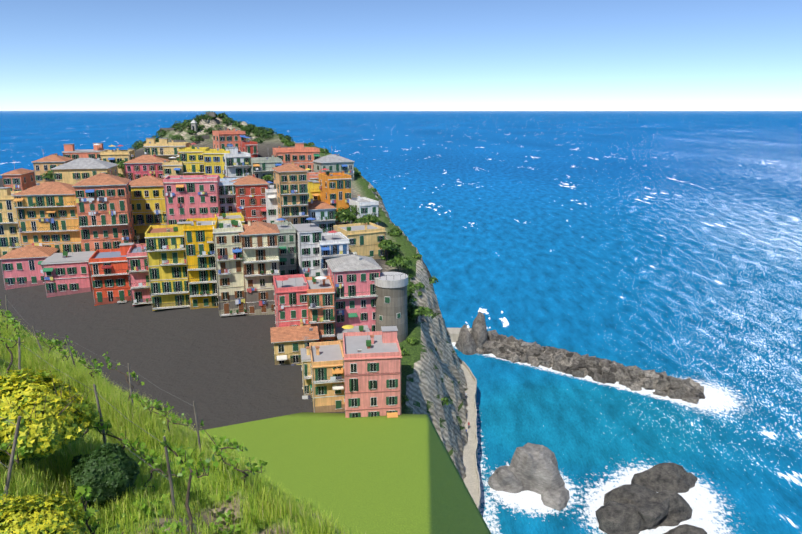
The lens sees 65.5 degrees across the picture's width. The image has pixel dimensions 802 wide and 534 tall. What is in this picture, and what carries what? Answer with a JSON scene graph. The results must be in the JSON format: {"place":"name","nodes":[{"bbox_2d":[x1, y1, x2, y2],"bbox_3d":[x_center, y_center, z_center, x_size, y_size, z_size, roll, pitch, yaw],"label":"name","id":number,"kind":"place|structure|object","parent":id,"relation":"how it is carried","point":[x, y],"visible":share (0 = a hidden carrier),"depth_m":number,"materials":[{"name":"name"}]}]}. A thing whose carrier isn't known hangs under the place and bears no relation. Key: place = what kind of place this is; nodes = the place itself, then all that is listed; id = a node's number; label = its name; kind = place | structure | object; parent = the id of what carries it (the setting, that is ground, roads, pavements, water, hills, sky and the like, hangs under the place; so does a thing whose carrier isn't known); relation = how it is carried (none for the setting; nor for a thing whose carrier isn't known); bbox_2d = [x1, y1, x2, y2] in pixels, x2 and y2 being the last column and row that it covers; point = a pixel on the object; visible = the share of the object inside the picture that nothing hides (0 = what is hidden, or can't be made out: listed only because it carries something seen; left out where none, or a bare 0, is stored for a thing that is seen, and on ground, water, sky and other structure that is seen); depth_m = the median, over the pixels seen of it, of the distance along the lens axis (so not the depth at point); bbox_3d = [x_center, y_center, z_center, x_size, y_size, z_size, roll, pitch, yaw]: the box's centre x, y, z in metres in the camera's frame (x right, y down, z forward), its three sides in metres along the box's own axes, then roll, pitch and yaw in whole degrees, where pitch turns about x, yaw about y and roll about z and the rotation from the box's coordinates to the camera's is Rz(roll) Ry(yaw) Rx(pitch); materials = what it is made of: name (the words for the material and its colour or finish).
{"place":"outdoors","nodes":[
{"label":"outdoors","id":0,"kind":"place"},
{"bbox_2d":[0,300,267,533],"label":"vine","id":1,"kind":"object","parent":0,"point":[90,511],"depth_m":11.23,"materials":[{"name":"green plant"}]},
{"bbox_2d":[0,117,467,479],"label":"hill terrain","id":2,"kind":"structure","parent":0,"point":[221,371],"depth_m":117.60,"materials":[{"name":"grey stone"}]},
{"bbox_2d":[0,179,20,256],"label":"house","id":3,"kind":"structure","parent":2,"relation":"on","point":[9,236],"depth_m":141.79,"materials":[{"name":"paint"}]},
{"bbox_2d":[1,160,35,190],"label":"house","id":4,"kind":"structure","parent":2,"relation":"on","point":[26,177],"depth_m":154.81,"materials":[{"name":"paint"}]},
{"bbox_2d":[0,239,58,289],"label":"house","id":5,"kind":"structure","parent":2,"relation":"on","point":[22,267],"depth_m":132.25,"materials":[{"name":"paint"}]},
{"bbox_2d":[11,171,81,252],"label":"house","id":6,"kind":"structure","parent":2,"relation":"on","point":[46,214],"depth_m":137.82,"materials":[{"name":"paint"}]},
{"bbox_2d":[32,149,73,184],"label":"house","id":7,"kind":"structure","parent":2,"relation":"on","point":[43,165],"depth_m":178.09,"materials":[{"name":"paint"}]},
{"bbox_2d":[41,242,94,297],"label":"house","id":8,"kind":"structure","parent":2,"relation":"on","point":[66,273],"depth_m":129.37,"materials":[{"name":"paint"}]},
{"bbox_2d":[50,158,118,184],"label":"house","id":9,"kind":"structure","parent":2,"relation":"on","point":[83,168],"depth_m":153.41,"materials":[{"name":"paint"}]},
{"bbox_2d":[62,143,109,159],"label":"house","id":10,"kind":"structure","parent":2,"relation":"on","point":[69,151],"depth_m":189.77,"materials":[{"name":"paint"}]},
{"bbox_2d":[72,168,135,251],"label":"house","id":11,"kind":"structure","parent":2,"relation":"on","point":[104,208],"depth_m":137.95,"materials":[{"name":"paint"}]},
{"bbox_2d":[88,239,133,305],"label":"house","id":12,"kind":"structure","parent":2,"relation":"on","point":[109,274],"depth_m":126.02,"materials":[{"name":"paint"}]},
{"bbox_2d":[100,145,134,177],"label":"house","id":13,"kind":"structure","parent":2,"relation":"on","point":[114,156],"depth_m":187.42,"materials":[{"name":"paint"}]},
{"bbox_2d":[126,236,151,305],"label":"house","id":14,"kind":"structure","parent":2,"relation":"on","point":[136,257],"depth_m":124.82,"materials":[{"name":"paint"}]},
{"bbox_2d":[123,151,169,181],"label":"house","id":15,"kind":"structure","parent":2,"relation":"on","point":[143,164],"depth_m":179.59,"materials":[{"name":"paint"}]},
{"bbox_2d":[129,167,166,238],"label":"house","id":16,"kind":"structure","parent":2,"relation":"on","point":[148,201],"depth_m":151.30,"materials":[{"name":"paint"}]},
{"bbox_2d":[143,138,189,159],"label":"house","id":17,"kind":"structure","parent":2,"relation":"on","point":[151,146],"depth_m":196.35,"materials":[{"name":"paint"}]},
{"bbox_2d":[144,216,191,310],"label":"house","id":18,"kind":"structure","parent":2,"relation":"on","point":[167,264],"depth_m":123.19,"materials":[{"name":"paint"}]},
{"bbox_2d":[162,155,183,177],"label":"house","id":19,"kind":"structure","parent":2,"relation":"on","point":[172,167],"depth_m":180.30,"materials":[{"name":"paint"}]},
{"bbox_2d":[128,112,229,150],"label":"hilltop shrine","id":20,"kind":"object","parent":2,"relation":"on","point":[194,126],"visible":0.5,"depth_m":218.48,"materials":[{"name":"paint"}]},
{"bbox_2d":[163,174,220,224],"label":"house","id":21,"kind":"structure","parent":2,"relation":"on","point":[184,194],"depth_m":150.53,"materials":[{"name":"paint"}]},
{"bbox_2d":[178,143,209,174],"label":"house","id":22,"kind":"structure","parent":2,"relation":"on","point":[191,158],"depth_m":181.84,"materials":[{"name":"paint"}]},
{"bbox_2d":[183,207,217,309],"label":"house","id":23,"kind":"structure","parent":2,"relation":"on","point":[200,257],"depth_m":122.96,"materials":[{"name":"paint"}]},
{"bbox_2d":[202,139,229,177],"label":"house","id":24,"kind":"structure","parent":2,"relation":"on","point":[214,162],"depth_m":181.06,"materials":[{"name":"paint"}]},
{"bbox_2d":[219,176,236,212],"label":"house","id":25,"kind":"structure","parent":2,"relation":"on","point":[227,194],"depth_m":157.09,"materials":[{"name":"paint"}]},
{"bbox_2d":[212,128,245,151],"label":"house","id":26,"kind":"structure","parent":2,"relation":"on","point":[233,137],"depth_m":200.78,"materials":[{"name":"paint"}]},
{"bbox_2d":[212,212,247,316],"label":"house","id":27,"kind":"structure","parent":2,"relation":"on","point":[229,266],"depth_m":122.18,"materials":[{"name":"paint"}]},
{"bbox_2d":[215,212,244,224],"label":"house","id":28,"kind":"structure","parent":2,"relation":"on","point":[231,216],"depth_m":149.88,"materials":[{"name":"paint"}]},
{"bbox_2d":[224,144,251,178],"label":"house","id":29,"kind":"structure","parent":2,"relation":"on","point":[237,164],"depth_m":180.10,"materials":[{"name":"paint"}]},
{"bbox_2d":[40,110,452,405],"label":"trees and shrubs","id":30,"kind":"object","parent":2,"relation":"on","point":[413,310],"visible":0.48,"depth_m":159.43,"materials":[{"name":"green plant"}]},
{"bbox_2d":[239,137,257,157],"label":"house","id":31,"kind":"structure","parent":2,"relation":"on","point":[250,147],"depth_m":196.70,"materials":[{"name":"paint"}]},
{"bbox_2d":[231,168,268,223],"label":"house","id":32,"kind":"structure","parent":2,"relation":"on","point":[250,195],"depth_m":155.95,"materials":[{"name":"paint"}]},
{"bbox_2d":[239,211,280,315],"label":"house","id":33,"kind":"structure","parent":2,"relation":"on","point":[261,252],"depth_m":122.95,"materials":[{"name":"paint"}]},
{"bbox_2d":[251,155,281,184],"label":"house","id":34,"kind":"structure","parent":2,"relation":"on","point":[262,166],"depth_m":178.69,"materials":[{"name":"paint"}]},
{"bbox_2d":[265,176,277,222],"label":"house","id":35,"kind":"structure","parent":2,"relation":"on","point":[271,200],"depth_m":156.03,"materials":[{"name":"paint"}]},
{"bbox_2d":[125,173,417,323],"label":"village tree trunks","id":36,"kind":"object","parent":2,"relation":"on","point":[397,271],"visible":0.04,"depth_m":144.14,"materials":[{"name":"brown plant"}]},
{"bbox_2d":[272,217,297,274],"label":"house","id":37,"kind":"structure","parent":2,"relation":"on","point":[287,247],"depth_m":137.28,"materials":[{"name":"paint"}]},
{"bbox_2d":[272,161,308,223],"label":"house","id":38,"kind":"structure","parent":2,"relation":"on","point":[290,184],"depth_m":152.64,"materials":[{"name":"paint"}]},
{"bbox_2d":[273,274,308,326],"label":"house","id":39,"kind":"structure","parent":2,"relation":"on","point":[290,301],"depth_m":114.57,"materials":[{"name":"paint"}]},
{"bbox_2d":[270,322,318,364],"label":"house","id":40,"kind":"structure","parent":2,"relation":"on","point":[288,342],"depth_m":112.45,"materials":[{"name":"paint"}]},
{"bbox_2d":[273,143,319,172],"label":"house","id":41,"kind":"structure","parent":2,"relation":"on","point":[300,155],"depth_m":191.31,"materials":[{"name":"paint"}]},
{"bbox_2d":[300,337,311,398],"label":"house","id":42,"kind":"structure","parent":2,"relation":"on","point":[306,370],"depth_m":104.96,"materials":[{"name":"paint"}]},
{"bbox_2d":[290,217,322,276],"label":"house","id":43,"kind":"structure","parent":2,"relation":"on","point":[308,236],"depth_m":136.93,"materials":[{"name":"paint"}]},
{"bbox_2d":[307,180,320,201],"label":"house","id":44,"kind":"structure","parent":2,"relation":"on","point":[314,193],"depth_m":168.81,"materials":[{"name":"paint"}]},
{"bbox_2d":[306,168,325,184],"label":"house","id":45,"kind":"structure","parent":2,"relation":"on","point":[312,176],"depth_m":180.11,"materials":[{"name":"paint"}]},
{"bbox_2d":[305,263,335,341],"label":"house","id":46,"kind":"structure","parent":2,"relation":"on","point":[321,296],"depth_m":115.52,"materials":[{"name":"paint"}]},
{"bbox_2d":[308,199,336,232],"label":"house","id":47,"kind":"structure","parent":2,"relation":"on","point":[322,214],"depth_m":158.08,"materials":[{"name":"paint"}]},
{"bbox_2d":[309,341,344,412],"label":"apartment building","id":48,"kind":"structure","parent":2,"relation":"on","point":[327,380],"depth_m":102.45,"materials":[{"name":"paint"}]},
{"bbox_2d":[313,146,354,180],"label":"house","id":49,"kind":"structure","parent":2,"relation":"on","point":[334,163],"depth_m":189.46,"materials":[{"name":"paint"}]},
{"bbox_2d":[319,228,349,275],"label":"house","id":50,"kind":"structure","parent":2,"relation":"on","point":[333,244],"depth_m":137.72,"materials":[{"name":"paint"}]},
{"bbox_2d":[318,167,351,223],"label":"building","id":51,"kind":"structure","parent":2,"relation":"on","point":[335,189],"depth_m":163.75,"materials":[{"name":"paint"}]},
{"bbox_2d":[336,325,369,349],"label":"building","id":52,"kind":"structure","parent":2,"relation":"on","point":[340,331],"depth_m":118.53,"materials":[{"name":"paint"}]},
{"bbox_2d":[325,247,381,331],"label":"house","id":53,"kind":"structure","parent":2,"relation":"on","point":[353,276],"depth_m":120.61,"materials":[{"name":"paint"}]},
{"bbox_2d":[333,222,385,258],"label":"house","id":54,"kind":"structure","parent":2,"relation":"on","point":[365,239],"depth_m":148.91,"materials":[{"name":"paint"}]},
{"bbox_2d":[349,195,378,224],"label":"house","id":55,"kind":"structure","parent":2,"relation":"on","point":[366,206],"depth_m":160.53,"materials":[{"name":"paint"}]},
{"bbox_2d":[343,326,401,417],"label":"apartment building","id":56,"kind":"structure","parent":2,"relation":"on","point":[372,369],"depth_m":100.20,"materials":[{"name":"paint"}]},
{"bbox_2d":[374,267,407,342],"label":"round tower","id":57,"kind":"structure","parent":2,"relation":"on","point":[391,299],"depth_m":120.50,"materials":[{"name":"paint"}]},
{"bbox_2d":[1,342,490,533],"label":"hillside ground","id":58,"kind":"structure","parent":0,"point":[400,474],"depth_m":86.38,"materials":[{"name":"green plant"}]},
{"bbox_2d":[0,491,87,533],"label":"euphorbia bush","id":59,"kind":"object","parent":58,"relation":"on","point":[24,516],"depth_m":6.28,"materials":[{"name":"yellow plant"}]},
{"bbox_2d":[0,368,99,470],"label":"euphorbia bush","id":60,"kind":"object","parent":58,"relation":"on","point":[50,431],"depth_m":9.66,"materials":[{"name":"yellow plant"}]},
{"bbox_2d":[1,295,200,515],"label":"vineyard posts","id":61,"kind":"object","parent":58,"relation":"on","point":[103,431],"visible":0.58,"depth_m":11.43,"materials":[{"name":"brown wood"}]},
{"bbox_2d":[0,301,196,479],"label":"trellis wires","id":62,"kind":"object","parent":61,"relation":"attached to","point":[96,392],"visible":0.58,"depth_m":12.75,"materials":[{"name":"grey metal"}]},
{"bbox_2d":[67,442,140,508],"bbox_3d":[-4.739,3.364,9.934,1.052,0.921,1.130,0,14,2],"label":"euphorbia bush","id":63,"kind":"object","parent":58,"relation":"on","point":[103,472],"visible":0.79,"depth_m":9.69,"materials":[{"name":"green plant"}]},
{"bbox_2d":[0,320,314,533],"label":"weed leaves","id":64,"kind":"object","parent":58,"relation":"on","point":[221,515],"visible":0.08,"depth_m":10.28,"materials":[{"name":"green plant"}]},
{"bbox_2d":[0,308,365,533],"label":"grass","id":65,"kind":"structure","parent":58,"relation":"on","point":[139,416],"depth_m":11.90,"materials":[{"name":"green plant"}]},
{"bbox_2d":[0,111,801,533],"bbox_3d":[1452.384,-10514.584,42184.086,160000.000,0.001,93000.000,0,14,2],"label":"sea","id":66,"kind":"structure","parent":0,"point":[666,241],"depth_m":309.30,"materials":[{"name":"liquid"}]},
{"bbox_2d":[457,311,494,354],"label":"sea stack rock","id":67,"kind":"object","parent":66,"relation":"in","point":[468,343],"visible":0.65,"depth_m":197.98,"materials":[{"name":"grey stone"}]},
{"bbox_2d":[488,443,569,510],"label":"sea rock","id":68,"kind":"object","parent":66,"relation":"in","point":[533,467],"visible":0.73,"depth_m":125.60,"materials":[{"name":"grey stone"}]},
{"bbox_2d":[455,329,704,403],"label":"breakwater rocks","id":69,"kind":"object","parent":66,"relation":"in","point":[512,349],"visible":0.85,"depth_m":181.34,"materials":[{"name":"grey stone"}]},
{"bbox_2d":[595,463,706,533],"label":"dark sea rocks","id":70,"kind":"object","parent":66,"relation":"in","point":[638,504],"visible":0.96,"depth_m":116.42,"materials":[{"name":"grey stone"}]},
{"bbox_2d":[0,0,801,110],"label":"sky","id":71,"kind":"structure","parent":0,"point":[56,55],"materials":[{"name":"blue"}]},
{"bbox_2d":[447,328,480,511],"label":"coastal path","id":72,"kind":"structure","parent":0,"point":[471,480],"depth_m":139.38,"materials":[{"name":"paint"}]}
]}

